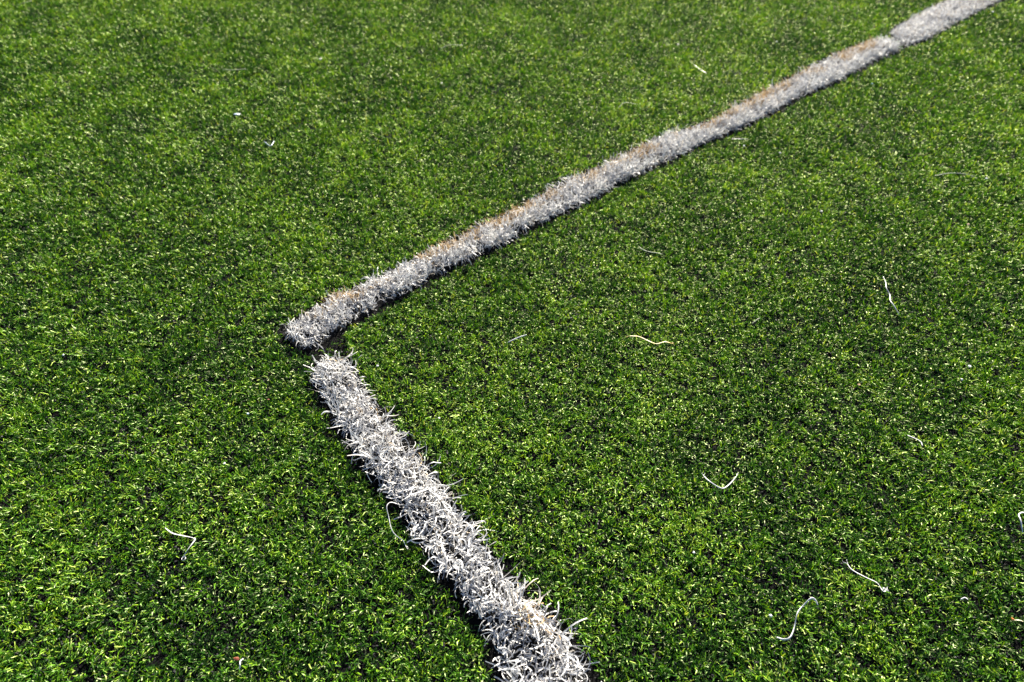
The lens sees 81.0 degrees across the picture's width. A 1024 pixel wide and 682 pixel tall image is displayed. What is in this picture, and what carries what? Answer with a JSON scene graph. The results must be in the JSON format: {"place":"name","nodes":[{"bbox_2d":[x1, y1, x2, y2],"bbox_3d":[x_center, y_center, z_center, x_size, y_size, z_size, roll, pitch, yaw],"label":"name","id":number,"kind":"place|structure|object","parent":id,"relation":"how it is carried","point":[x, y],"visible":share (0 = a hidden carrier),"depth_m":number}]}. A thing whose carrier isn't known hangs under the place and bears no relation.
{"place":"outdoors","nodes":[
{"label":"outdoors","id":0,"kind":"place"},
{"bbox_2d":[0,0,1023,681],"bbox_3d":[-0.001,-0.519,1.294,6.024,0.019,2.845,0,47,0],"label":"turf grass","id":1,"kind":"structure","parent":0,"point":[944,58],"depth_m":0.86},
{"bbox_2d":[165,528,195,560],"bbox_3d":[-0.340,0.203,0.618,0.020,0.008,0.048,-33,55,-27],"label":"loose fibre","id":2,"kind":"object","parent":1,"relation":"on","point":[185,536],"visible":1,"depth_m":0.61},
{"bbox_2d":[386,502,407,548],"bbox_3d":[-0.120,0.193,0.626,0.018,0.004,0.056,-9,48,-8],"label":"loose fibre","id":3,"kind":"object","parent":1,"relation":"on","point":[390,525],"visible":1,"depth_m":0.63},
{"bbox_2d":[304,350,601,681],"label":"white line","id":4,"kind":"object","parent":1,"relation":"on","point":[539,657],"visible":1,"depth_m":0.61},
{"bbox_2d":[0,0,1023,681],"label":"rubber crumb","id":5,"kind":"object","parent":1,"relation":"on","point":[510,344],"visible":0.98,"depth_m":0.81},
{"bbox_2d":[279,34,904,351],"bbox_3d":[0.329,-0.397,1.169,1.661,0.033,0.114,-31,54,-26],"label":"white line","id":6,"kind":"object","parent":1,"relation":"on","point":[774,99],"visible":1,"depth_m":1.04},
{"bbox_2d":[625,336,673,344],"bbox_3d":[0.185,-0.001,0.807,0.067,0.002,0.011,10,48,9],"label":"loose fibre","id":7,"kind":"object","parent":1,"relation":"on","point":[652,342],"visible":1,"depth_m":0.81},
{"bbox_2d":[701,473,737,488],"bbox_3d":[0.232,0.154,0.662,0.041,0.004,0.022,0,47,0],"label":"loose fibre","id":8,"kind":"object","parent":1,"relation":"on","point":[720,487],"visible":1,"depth_m":0.66},
{"bbox_2d":[777,597,817,639],"bbox_3d":[0.269,0.261,0.562,0.057,0.005,0.010,-31,54,-26],"label":"loose fibre","id":9,"kind":"object","parent":1,"relation":"on","point":[810,598],"visible":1,"depth_m":0.56},
{"bbox_2d":[844,560,888,591],"bbox_3d":[0.348,0.232,0.591,0.009,0.004,0.045,-34,56,-28],"label":"loose fibre","id":10,"kind":"object","parent":1,"relation":"on","point":[870,579],"visible":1,"depth_m":0.59},
{"bbox_2d":[883,277,898,313],"bbox_3d":[0.547,-0.068,0.870,0.007,0.005,0.079,5,47,5],"label":"loose fibre","id":11,"kind":"object","parent":1,"relation":"on","point":[890,296],"visible":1,"depth_m":0.86},
{"bbox_2d":[890,0,999,46],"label":"white line","id":12,"kind":"object","parent":1,"relation":"on","point":[927,23],"visible":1,"depth_m":1.62},
{"bbox_2d":[935,173,976,177],"bbox_3d":[0.805,-0.301,1.088,0.078,0.005,0.010,0,47,0],"label":"loose fibre","id":13,"kind":"object","parent":1,"relation":"on","point":[954,173],"visible":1,"depth_m":1.09},
{"bbox_2d":[1018,512,1023,531],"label":"loose fibre","id":14,"kind":"object","parent":1,"relation":"on","point":[1020,520],"visible":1,"depth_m":0.63}
]}

